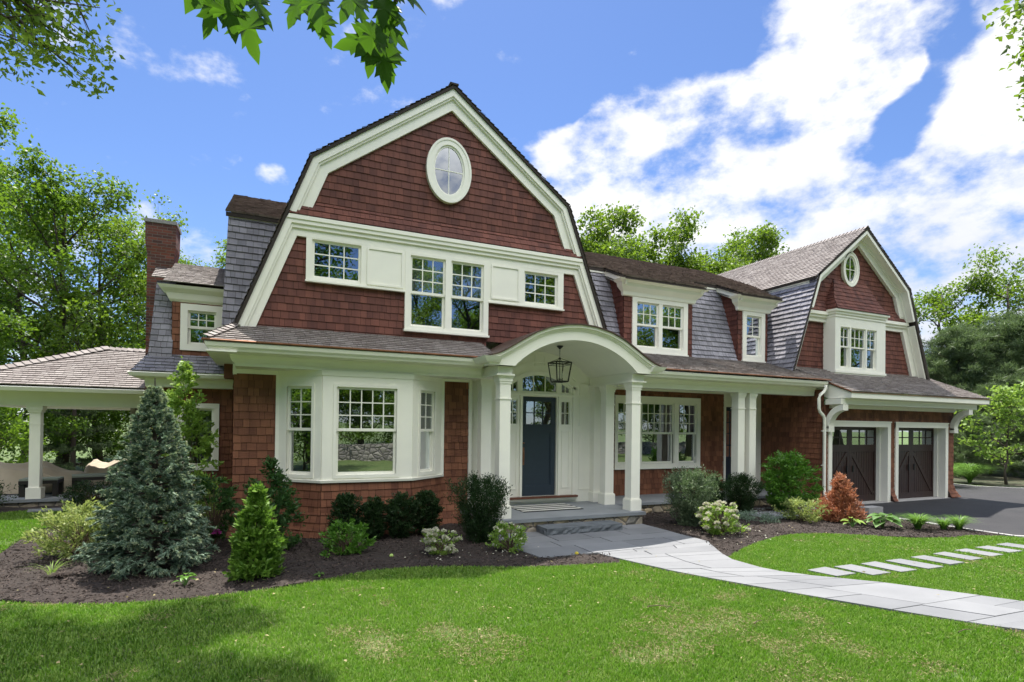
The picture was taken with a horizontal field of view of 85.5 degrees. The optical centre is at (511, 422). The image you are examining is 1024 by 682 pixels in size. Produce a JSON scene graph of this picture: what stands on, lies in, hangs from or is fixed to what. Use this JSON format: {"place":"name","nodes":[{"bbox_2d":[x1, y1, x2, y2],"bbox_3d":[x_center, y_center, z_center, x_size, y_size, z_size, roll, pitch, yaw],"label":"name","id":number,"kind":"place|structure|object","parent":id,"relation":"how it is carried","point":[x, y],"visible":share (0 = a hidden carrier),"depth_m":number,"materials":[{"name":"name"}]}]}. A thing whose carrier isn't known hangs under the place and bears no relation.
{"place":"outdoors","nodes":[
{"label":"outdoors","id":0,"kind":"place"},
{"bbox_2d":[0,421,1023,681],"bbox_3d":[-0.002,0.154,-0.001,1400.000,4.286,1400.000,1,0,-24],"label":"ground","id":1,"kind":"structure","parent":0,"point":[52,459],"depth_m":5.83,"materials":[{"name":"green plant"}]},
{"bbox_2d":[0,102,39,347],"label":"woodland tree","id":2,"kind":"object","parent":1,"relation":"on","point":[6,326],"visible":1,"depth_m":17.29,"materials":[{"name":"green plant"}]},
{"bbox_2d":[0,407,58,462],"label":"patio shrub","id":3,"kind":"object","parent":1,"relation":"on","point":[15,426],"visible":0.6,"depth_m":16.33,"materials":[{"name":"green plant"}]},
{"bbox_2d":[0,505,120,512],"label":"mulch bed","id":4,"kind":"object","parent":1,"relation":"on","point":[6,509],"visible":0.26,"depth_m":12.37,"materials":[{"name":"soil"}]},
{"bbox_2d":[56,479,128,508],"bbox_3d":[-9.598,1.645,12.732,1.421,0.696,1.405,1,0,-24],"label":"patio boxwood","id":5,"kind":"object","parent":4,"relation":"on","point":[87,493],"visible":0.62,"depth_m":12.58,"materials":[{"name":"green plant"}]},
{"bbox_2d":[0,0,125,98],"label":"overhanging oak","id":6,"kind":"object","parent":1,"relation":"on","point":[36,16],"visible":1,"depth_m":6.55,"materials":[{"name":"green plant"}]},
{"bbox_2d":[43,409,114,469],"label":"young spruce","id":7,"kind":"object","parent":1,"relation":"on","point":[73,447],"visible":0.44,"depth_m":19.74,"materials":[{"name":"green plant"}]},
{"bbox_2d":[125,236,226,374],"bbox_3d":[-19.504,-4.718,34.974,10.134,13.632,9.539,0,-1,38],"label":"woodland tree","id":8,"kind":"object","parent":1,"relation":"on","point":[222,259],"visible":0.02,"depth_m":34.55,"materials":[{"name":"green plant"}]},
{"bbox_2d":[184,0,426,94],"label":"overhanging maple","id":9,"kind":"object","parent":1,"relation":"on","point":[372,44],"visible":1,"depth_m":1.61,"materials":[{"name":"green plant"}]},
{"bbox_2d":[0,521,619,604],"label":"mulch bed","id":10,"kind":"object","parent":1,"relation":"on","point":[23,588],"visible":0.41,"depth_m":8.53,"materials":[{"name":"brown soil"}]},
{"bbox_2d":[20,497,115,558],"bbox_3d":[-7.177,1.729,9.220,1.474,1.018,1.487,1,0,-24],"label":"variegated shrub","id":11,"kind":"object","parent":10,"relation":"on","point":[75,519],"visible":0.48,"depth_m":8.93,"materials":[{"name":"green plant"}]},
{"bbox_2d":[67,378,220,580],"bbox_3d":[-5.490,0.829,8.406,1.942,3.012,1.918,1,0,-24],"label":"blue spruce","id":12,"kind":"object","parent":10,"relation":"on","point":[142,468],"visible":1,"depth_m":8.21,"materials":[{"name":"grey plant"}]},
{"bbox_2d":[145,356,230,523],"bbox_3d":[-6.325,0.477,10.683,1.708,3.552,1.635,1,0,-24],"label":"dogwood","id":13,"kind":"object","parent":10,"relation":"on","point":[185,368],"visible":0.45,"depth_m":10.70,"materials":[{"name":"green plant"}]},
{"bbox_2d":[185,472,239,545],"bbox_3d":[-5.408,1.565,10.074,0.962,1.389,0.990,1,0,23],"label":"pink rhododendron","id":14,"kind":"object","parent":10,"relation":"on","point":[224,504],"visible":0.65,"depth_m":9.98,"materials":[{"name":"green plant"}]},
{"bbox_2d":[222,480,288,582],"bbox_3d":[-3.682,1.577,8.016,0.897,1.481,0.947,1,0,-24],"label":"arborvitae","id":15,"kind":"object","parent":10,"relation":"on","point":[258,542],"visible":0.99,"depth_m":7.89,"materials":[{"name":"green plant"}]},
{"bbox_2d":[230,455,309,549],"bbox_3d":[-4.251,1.438,9.752,1.266,1.747,1.337,1,0,-24],"label":"leafy shrub","id":16,"kind":"object","parent":10,"relation":"on","point":[281,500],"visible":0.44,"depth_m":9.62,"materials":[{"name":"green plant"}]},
{"bbox_2d":[326,491,364,539],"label":"boxwood","id":17,"kind":"object","parent":10,"relation":"on","point":[348,500],"visible":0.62,"depth_m":10.53,"materials":[{"name":"green plant"}]},
{"bbox_2d":[318,518,375,557],"bbox_3d":[-2.870,1.971,9.609,0.980,0.680,1.028,1,0,-24],"label":"spring shrub","id":18,"kind":"object","parent":10,"relation":"on","point":[351,539],"visible":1,"depth_m":9.44,"materials":[{"name":"green plant"}]},
{"bbox_2d":[356,495,389,539],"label":"boxwood","id":19,"kind":"object","parent":10,"relation":"on","point":[375,518],"visible":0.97,"depth_m":10.64,"materials":[{"name":"green plant"}]},
{"bbox_2d":[384,491,424,538],"bbox_3d":[-2.152,1.846,10.966,0.834,0.960,0.845,1,0,-24],"label":"boxwood","id":20,"kind":"object","parent":10,"relation":"on","point":[401,523],"visible":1,"depth_m":10.85,"materials":[{"name":"green plant"}]},
{"bbox_2d":[412,488,444,534],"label":"boxwood","id":21,"kind":"object","parent":10,"relation":"on","point":[430,508],"visible":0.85,"depth_m":11.15,"materials":[{"name":"green plant"}]},
{"bbox_2d":[420,527,462,554],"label":"azalea","id":22,"kind":"object","parent":10,"relation":"on","point":[430,538],"visible":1,"depth_m":9.51,"materials":[{"name":"white plant"}]},
{"bbox_2d":[443,469,512,543],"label":"yew","id":23,"kind":"object","parent":10,"relation":"on","point":[478,520],"visible":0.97,"depth_m":10.49,"materials":[{"name":"green plant"}]},
{"bbox_2d":[485,520,528,553],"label":"azalea","id":24,"kind":"object","parent":10,"relation":"on","point":[518,533],"visible":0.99,"depth_m":9.78,"materials":[{"name":"green plant"}]},
{"bbox_2d":[0,82,990,537],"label":"gambrel house","id":25,"kind":"structure","parent":1,"relation":"on","point":[410,298],"depth_m":12.98,"materials":[{"name":"red wood"}]},
{"bbox_2d":[18,476,63,497],"bbox_3d":[-11.263,1.547,13.269,0.720,0.420,0.610,1,0,-27],"label":"patio table","id":26,"kind":"object","parent":25,"relation":"on","point":[57,483],"visible":0.79,"depth_m":13.14,"materials":[{"name":"grey"}]},
{"bbox_2d":[0,461,92,493],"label":"covered sofa","id":27,"kind":"object","parent":25,"relation":"on","point":[13,473],"visible":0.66,"depth_m":13.70,"materials":[{"name":"beige fabric"}]},
{"bbox_2d":[72,473,117,491],"bbox_3d":[-10.789,1.561,14.337,0.950,0.420,0.760,1,-1,-38],"label":"patio table","id":28,"kind":"object","parent":25,"relation":"on","point":[91,476],"visible":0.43,"depth_m":14.01,"materials":[{"name":"grey"}]},
{"bbox_2d":[84,459,126,484],"bbox_3d":[-11.403,1.350,16.142,1.750,0.813,1.113,1,0,-24],"label":"covered chair","id":29,"kind":"object","parent":25,"relation":"on","point":[96,466],"visible":0.35,"depth_m":15.63,"materials":[{"name":"beige fabric"}]},
{"bbox_2d":[183,408,213,465],"bbox_3d":[-7.215,0.334,12.841,0.660,1.340,1.090,1,0,-24],"label":"window","id":30,"kind":"structure","parent":25,"relation":"in","point":[211,411],"depth_m":12.62,"materials":[{"name":"glass"}]},
{"bbox_2d":[188,311,215,344],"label":"window","id":31,"kind":"structure","parent":25,"relation":"in","point":[199,322],"depth_m":12.94,"materials":[{"name":"glass"}]},
{"bbox_2d":[288,386,311,474],"bbox_3d":[-4.126,0.169,11.307,0.660,1.815,0.590,1,0,18],"label":"window","id":32,"kind":"structure","parent":25,"relation":"in","point":[299,397],"depth_m":11.43,"materials":[{"name":"clear glass"}]},
{"bbox_2d":[312,239,360,282],"bbox_3d":[-3.800,-3.341,11.881,1.040,0.860,0.690,1,0,-24],"label":"window","id":33,"kind":"structure","parent":25,"relation":"in","point":[330,260],"depth_m":12.09,"materials":[{"name":"glass"}]},
{"bbox_2d":[336,387,396,474],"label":"window","id":34,"kind":"structure","parent":25,"relation":"in","point":[366,417],"depth_m":12.35,"materials":[{"name":"clear glass"}]},
{"bbox_2d":[420,391,433,471],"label":"window","id":35,"kind":"structure","parent":25,"relation":"in","point":[427,397],"depth_m":12.26,"materials":[{"name":"glass"}]},
{"bbox_2d":[410,256,444,328],"bbox_3d":[-2.022,-2.883,12.667,0.860,1.620,0.690,1,0,-24],"label":"window","id":36,"kind":"structure","parent":25,"relation":"in","point":[427,295],"depth_m":12.58,"materials":[{"name":"clear glass"}]},
{"bbox_2d":[426,137,471,203],"bbox_3d":[-1.432,-5.677,12.537,1.053,1.463,0.130,1,0,-24],"label":"window","id":37,"kind":"structure","parent":25,"relation":"in","point":[448,166],"depth_m":12.53,"materials":[{"name":"white paint"}]},
{"bbox_2d":[451,261,482,331],"bbox_3d":[-1.178,-2.870,13.046,0.850,1.620,0.690,1,0,-24],"label":"window","id":38,"kind":"structure","parent":25,"relation":"in","point":[466,279],"depth_m":12.95,"materials":[{"name":"clear glass"}]},
{"bbox_2d":[522,396,555,495],"bbox_3d":[0.674,0.611,14.005,0.945,2.490,0.116,1,0,-24],"label":"door","id":39,"kind":"structure","parent":25,"relation":"in","point":[538,441],"depth_m":14.04,"materials":[{"name":"blue wood"}]},
{"bbox_2d":[524,272,556,306],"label":"window","id":40,"kind":"structure","parent":25,"relation":"in","point":[539,289],"depth_m":14.03,"materials":[{"name":"glass"}]},
{"bbox_2d":[511,503,582,512],"bbox_3d":[0.775,2.038,13.223,1.560,0.014,1.000,1,0,-24],"label":"door mat","id":41,"kind":"object","parent":25,"relation":"on","point":[543,507],"depth_m":13.15,"materials":[{"name":"black"}]},
{"bbox_2d":[548,345,571,382],"bbox_3d":[1.111,-1.348,12.887,0.433,0.848,0.435,1,0,-24],"label":"porch lantern","id":42,"kind":"object","parent":25,"relation":"hanging from","point":[566,363],"visible":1,"depth_m":12.85,"materials":[{"name":"black metal"}]},
{"bbox_2d":[618,402,625,463],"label":"window","id":43,"kind":"structure","parent":25,"relation":"in","point":[621,405],"depth_m":16.79,"materials":[{"name":"glass"}]},
{"bbox_2d":[637,302,657,347],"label":"window","id":44,"kind":"structure","parent":25,"relation":"in","point":[647,313],"depth_m":16.34,"materials":[{"name":"glass"}]},
{"bbox_2d":[642,402,673,463],"bbox_3d":[4.093,0.329,16.820,1.250,1.850,0.990,1,0,-24],"label":"window","id":45,"kind":"structure","parent":25,"relation":"in","point":[657,418],"depth_m":17.15,"materials":[{"name":"glass"}]},
{"bbox_2d":[662,305,682,349],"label":"window","id":46,"kind":"structure","parent":25,"relation":"in","point":[672,315],"depth_m":16.70,"materials":[{"name":"glass"}]},
{"bbox_2d":[672,404,695,462],"bbox_3d":[5.106,0.345,17.275,0.770,1.850,0.990,1,0,-24],"label":"window","id":47,"kind":"structure","parent":25,"relation":"in","point":[687,412],"depth_m":17.14,"materials":[{"name":"glass"}]},
{"bbox_2d":[726,407,731,480],"bbox_3d":[7.178,0.841,17.952,1.180,2.640,0.040,1,0,-24],"label":"door","id":48,"kind":"structure","parent":25,"relation":"in","point":[728,409],"depth_m":17.86,"materials":[{"name":"wood"}]},
{"bbox_2d":[747,316,759,356],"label":"window","id":49,"kind":"structure","parent":25,"relation":"in","point":[753,323],"depth_m":18.03,"materials":[{"name":"glass"}]},
{"bbox_2d":[840,327,848,366],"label":"window","id":50,"kind":"structure","parent":25,"relation":"in","point":[845,328],"depth_m":18.19,"materials":[{"name":"white paint"}]},
{"bbox_2d":[841,252,859,286],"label":"window","id":51,"kind":"structure","parent":25,"relation":"in","point":[850,270],"depth_m":18.73,"materials":[{"name":"white paint"}]},
{"bbox_2d":[840,328,864,368],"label":"window","id":52,"kind":"structure","parent":25,"relation":"in","point":[859,336],"depth_m":18.52,"materials":[{"name":"glass"}]},
{"bbox_2d":[832,427,875,501],"bbox_3d":[10.515,1.327,17.290,2.600,2.360,0.100,1,0,-24],"label":"garage door","id":53,"kind":"structure","parent":25,"relation":"in","point":[853,448],"depth_m":17.45,"materials":[{"name":"brown wood"}]},
{"bbox_2d":[898,428,933,498],"bbox_3d":[13.352,1.372,18.563,2.540,2.360,0.100,1,0,-24],"label":"garage door","id":54,"kind":"structure","parent":25,"relation":"in","point":[916,445],"depth_m":18.67,"materials":[{"name":"brown wood"}]},
{"bbox_2d":[0,504,1004,603],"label":"mulch chips","id":55,"kind":"object","parent":1,"relation":"on","point":[205,570],"visible":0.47,"depth_m":9.09,"materials":[{"name":"brown wood"}]},
{"bbox_2d":[7,524,1020,681],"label":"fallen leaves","id":56,"kind":"object","parent":1,"relation":"on","point":[494,606],"visible":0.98,"depth_m":6.66,"materials":[{"name":"plant"}]},
{"bbox_2d":[575,201,650,261],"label":"woodland tree","id":57,"kind":"object","parent":1,"relation":"on","point":[600,236],"visible":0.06,"depth_m":33.80,"materials":[{"name":"green plant"}]},
{"bbox_2d":[496,524,1023,632],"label":"walkway","id":58,"kind":"structure","parent":1,"relation":"on","point":[667,550],"depth_m":8.32,"materials":[{"name":"grey stone"}]},
{"bbox_2d":[536,520,621,535],"bbox_3d":[1.456,2.291,11.818,1.880,0.227,0.502,1,0,-24],"label":"stone step","id":59,"kind":"object","parent":58,"relation":"on","point":[574,527],"visible":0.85,"depth_m":11.65,"materials":[{"name":"stone"}]},
{"bbox_2d":[642,505,1002,555],"bbox_3d":[6.374,2.403,12.996,7.660,0.035,5.500,1,0,-24],"label":"mulch bed","id":60,"kind":"object","parent":1,"relation":"on","point":[751,533],"visible":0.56,"depth_m":12.32,"materials":[{"name":"brown soil"}]},
{"bbox_2d":[662,464,723,526],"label":"yew","id":61,"kind":"object","parent":60,"relation":"on","point":[692,484],"visible":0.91,"depth_m":12.59,"materials":[{"name":"green plant"}]},
{"bbox_2d":[704,476,733,511],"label":"yew","id":62,"kind":"object","parent":60,"relation":"on","point":[722,489],"visible":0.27,"depth_m":14.33,"materials":[{"name":"green plant"}]},
{"bbox_2d":[695,500,750,535],"bbox_3d":[4.472,2.048,11.823,1.130,0.743,1.143,1,0,11],"label":"white shrub","id":63,"kind":"object","parent":60,"relation":"on","point":[713,514],"visible":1,"depth_m":11.62,"materials":[{"name":"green plant"}]},
{"bbox_2d":[723,472,765,512],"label":"yew","id":64,"kind":"object","parent":60,"relation":"on","point":[746,501],"visible":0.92,"depth_m":14.71,"materials":[{"name":"green plant"}]},
{"bbox_2d":[732,508,786,523],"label":"creeping juniper","id":65,"kind":"object","parent":60,"relation":"on","point":[742,515],"visible":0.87,"depth_m":13.53,"materials":[{"name":"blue plant"}]},
{"bbox_2d":[760,448,825,511],"bbox_3d":[7.535,1.612,15.273,1.665,1.824,1.627,1,0,1],"label":"rhododendron","id":66,"kind":"object","parent":60,"relation":"on","point":[789,472],"visible":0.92,"depth_m":14.92,"materials":[{"name":"green plant"}]},
{"bbox_2d":[771,496,831,522],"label":"variegated shrub","id":67,"kind":"object","parent":60,"relation":"on","point":[794,503],"visible":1,"depth_m":13.45,"materials":[{"name":"green plant"}]},
{"bbox_2d":[812,470,872,522],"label":"dead arborvitae","id":68,"kind":"object","parent":60,"relation":"on","point":[840,496],"visible":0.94,"depth_m":13.43,"materials":[{"name":"brown"}]},
{"bbox_2d":[862,512,901,527],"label":"hosta","id":69,"kind":"object","parent":60,"relation":"on","point":[875,516],"visible":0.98,"depth_m":12.64,"materials":[{"name":"green plant"}]},
{"bbox_2d":[892,512,944,528],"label":"daylily","id":70,"kind":"object","parent":60,"relation":"on","point":[918,521],"visible":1,"depth_m":12.55,"materials":[{"name":"plant"}]},
{"bbox_2d":[930,517,963,529],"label":"daylily","id":71,"kind":"object","parent":60,"relation":"on","point":[942,525],"visible":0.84,"depth_m":12.58,"materials":[{"name":"plant"}]},
{"bbox_2d":[941,514,984,529],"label":"daylily","id":72,"kind":"object","parent":60,"relation":"on","point":[959,525],"visible":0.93,"depth_m":12.59,"materials":[{"name":"plant"}]},
{"bbox_2d":[807,567,855,577],"bbox_3d":[5.018,2.382,8.724,0.547,0.068,0.455,1,0,-24],"label":"stepping stone","id":73,"kind":"object","parent":1,"relation":"on","point":[831,571],"visible":0.71,"depth_m":8.70,"materials":[{"name":"stone"}]},
{"bbox_2d":[834,564,890,575],"bbox_3d":[5.603,2.391,8.870,0.502,0.068,0.592,1,0,-24],"label":"stepping stone","id":74,"kind":"object","parent":1,"relation":"on","point":[860,569],"visible":0.71,"depth_m":8.85,"materials":[{"name":"stone"}]},
{"bbox_2d":[860,561,916,572],"bbox_3d":[6.165,2.399,9.076,0.393,0.068,0.668,1,0,-32],"label":"stepping stone","id":75,"kind":"object","parent":1,"relation":"on","point":[883,566],"visible":0.71,"depth_m":9.06,"materials":[{"name":"stone"}]},
{"bbox_2d":[885,559,942,568],"bbox_3d":[6.760,2.409,9.317,0.412,0.068,0.698,1,0,-33],"label":"stepping stone","id":76,"kind":"object","parent":1,"relation":"on","point":[910,563],"visible":0.64,"depth_m":9.29,"materials":[{"name":"stone"}]},
{"bbox_2d":[910,555,963,565],"bbox_3d":[7.377,2.418,9.617,0.404,0.068,0.643,1,0,-31],"label":"stepping stone","id":77,"kind":"object","parent":1,"relation":"on","point":[940,560],"visible":0.57,"depth_m":9.56,"materials":[{"name":"stone"}]},
{"bbox_2d":[880,483,1023,537],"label":"drive edging","id":78,"kind":"object","parent":1,"relation":"on","point":[982,530],"visible":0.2,"depth_m":13.29,"materials":[{"name":"stone"}]},
{"bbox_2d":[933,552,982,560],"bbox_3d":[7.986,2.428,9.924,0.384,0.068,0.613,1,0,-32],"label":"stepping stone","id":79,"kind":"object","parent":1,"relation":"on","point":[960,556],"visible":0.43,"depth_m":9.88,"materials":[{"name":"stone"}]},
{"bbox_2d":[955,549,1002,556],"bbox_3d":[8.628,2.438,10.240,0.398,0.068,0.624,1,0,-33],"label":"stepping stone","id":80,"kind":"object","parent":1,"relation":"on","point":[983,553],"visible":0.57,"depth_m":10.21,"materials":[{"name":"stone"}]},
{"bbox_2d":[975,546,1021,553],"bbox_3d":[9.267,2.449,10.548,0.515,0.068,0.525,1,0,-24],"label":"stepping stone","id":81,"kind":"object","parent":1,"relation":"on","point":[1000,549],"visible":0.5,"depth_m":10.51,"materials":[{"name":"stone"}]},
{"bbox_2d":[982,0,1023,120],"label":"overhanging oak","id":82,"kind":"object","parent":1,"relation":"on","point":[1017,5],"visible":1,"depth_m":11.54,"materials":[{"name":"green plant"}]},
{"bbox_2d":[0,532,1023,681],"bbox_3d":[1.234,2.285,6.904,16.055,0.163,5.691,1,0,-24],"label":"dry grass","id":83,"kind":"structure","parent":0,"point":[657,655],"depth_m":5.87,"materials":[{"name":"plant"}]},
{"bbox_2d":[0,0,1023,419],"label":"sky","id":84,"kind":"structure","parent":0,"point":[816,120],"materials":[{"name":"blue"}]},
{"bbox_2d":[743,505,817,518],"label":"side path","id":85,"kind":"structure","parent":0,"point":[774,513],"depth_m":14.79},
{"bbox_2d":[694,460,1023,487],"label":"woodland floor","id":86,"kind":"structure","parent":0,"point":[993,479],"depth_m":26.04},
{"bbox_2d":[607,206,716,273],"bbox_3d":[10.400,-5.952,39.302,11.733,17.471,11.690,1,0,-18],"label":"woodland tree","id":87,"kind":"object","parent":86,"relation":"on","point":[686,230],"visible":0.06,"depth_m":36.76,"materials":[{"name":"green plant"}]},
{"bbox_2d":[666,246,752,273],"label":"woodland tree","id":88,"kind":"object","parent":86,"relation":"on","point":[717,266],"visible":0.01,"depth_m":39.46,"materials":[{"name":"green plant"}]},
{"bbox_2d":[696,220,789,273],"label":"woodland tree","id":89,"kind":"object","parent":86,"relation":"on","point":[763,236],"visible":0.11,"depth_m":38.38,"materials":[{"name":"green plant"}]},
{"bbox_2d":[912,240,1003,380],"bbox_3d":[27.955,-4.253,36.080,5.928,14.397,6.760,0,-1,37],"label":"woodland tree","id":90,"kind":"object","parent":86,"relation":"on","point":[941,312],"visible":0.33,"depth_m":35.30,"materials":[{"name":"green plant"}]},
{"bbox_2d":[921,321,1023,462],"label":"pine tree","id":91,"kind":"object","parent":86,"relation":"on","point":[953,341],"visible":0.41,"depth_m":31.84,"materials":[{"name":"green plant"}]},
{"bbox_2d":[941,308,1023,470],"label":"pine tree","id":92,"kind":"object","parent":86,"relation":"on","point":[1010,323],"visible":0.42,"depth_m":31.27,"materials":[{"name":"green plant"}]},
{"bbox_2d":[953,410,1011,476],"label":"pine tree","id":93,"kind":"object","parent":86,"relation":"on","point":[961,452],"visible":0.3,"depth_m":26.79,"materials":[{"name":"broad green leaf"},{"name":"grey bark"}]},
{"bbox_2d":[945,242,1023,373],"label":"woodland tree","id":94,"kind":"object","parent":86,"relation":"on","point":[992,289],"visible":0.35,"depth_m":35.17,"materials":[{"name":"green plant"}]},
{"bbox_2d":[953,381,1023,473],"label":"pine tree","id":95,"kind":"object","parent":86,"relation":"on","point":[982,390],"visible":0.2,"depth_m":29.00,"materials":[{"name":"plant"}]},
{"bbox_2d":[954,380,1023,484],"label":"young tree","id":96,"kind":"object","parent":86,"relation":"on","point":[1009,401],"visible":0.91,"depth_m":23.58,"materials":[{"name":"green plant"}]},
{"bbox_2d":[967,399,1023,476],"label":"pine tree","id":97,"kind":"object","parent":86,"relation":"on","point":[1018,464],"visible":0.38,"depth_m":26.87,"materials":[{"name":"plant"}]},
{"bbox_2d":[993,270,1023,313],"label":"woodland tree","id":98,"kind":"object","parent":86,"relation":"on","point":[1013,293],"visible":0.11,"depth_m":35.69,"materials":[{"name":"green plant"}]},
{"bbox_2d":[855,485,1023,534],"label":"driveway","id":99,"kind":"structure","parent":0,"point":[999,510],"depth_m":16.27,"materials":[{"name":"grey asphalt"}]},
{"bbox_2d":[953,462,1002,482],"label":"ornamental grass","id":100,"kind":"object","parent":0,"point":[969,476],"depth_m":24.04,"materials":[{"name":"plant"}]},
{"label":"woodland floor","id":101,"kind":"structure","parent":0,"visible":0},
{"bbox_2d":[0,332,65,456],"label":"understory tree","id":102,"kind":"object","parent":101,"relation":"on","point":[6,346],"visible":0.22,"depth_m":19.11,"materials":[{"name":"green plant"}]},
{"bbox_2d":[0,191,85,458],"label":"woodland tree","id":103,"kind":"object","parent":101,"relation":"on","point":[4,222],"visible":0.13,"depth_m":24.14,"materials":[{"name":"green plant"}]},
{"bbox_2d":[8,308,136,461],"bbox_3d":[-19.069,-1.424,23.665,6.749,6.964,6.640,0,-1,44],"label":"understory tree","id":104,"kind":"object","parent":101,"relation":"on","point":[28,339],"visible":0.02,"depth_m":23.62,"materials":[{"name":"green plant"}]},
{"bbox_2d":[0,134,146,462],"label":"woodland tree","id":105,"kind":"object","parent":101,"relation":"on","point":[54,201],"visible":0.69,"depth_m":20.91,"materials":[{"name":"green plant"}]},
{"bbox_2d":[20,354,129,470],"bbox_3d":[-15.916,-0.385,20.900,4.724,4.875,4.648,1,-1,-41],"label":"understory tree","id":106,"kind":"object","parent":101,"relation":"on","point":[69,422],"visible":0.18,"depth_m":20.59,"materials":[{"name":"green plant"}]},
{"bbox_2d":[0,160,188,460],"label":"woodland tree","id":107,"kind":"object","parent":101,"relation":"on","point":[122,230],"visible":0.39,"depth_m":22.37,"materials":[{"name":"green plant"}]},
{"bbox_2d":[75,255,146,347],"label":"woodland tree","id":108,"kind":"object","parent":101,"relation":"on","point":[134,333],"depth_m":30.51,"materials":[{"name":"green plant"}]},
{"bbox_2d":[77,342,194,462],"bbox_3d":[-15.232,-0.536,22.339,5.062,5.223,4.980,1,0,-16],"label":"understory tree","id":109,"kind":"object","parent":101,"relation":"on","point":[105,423],"visible":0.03,"depth_m":22.09,"materials":[{"name":"green plant"}]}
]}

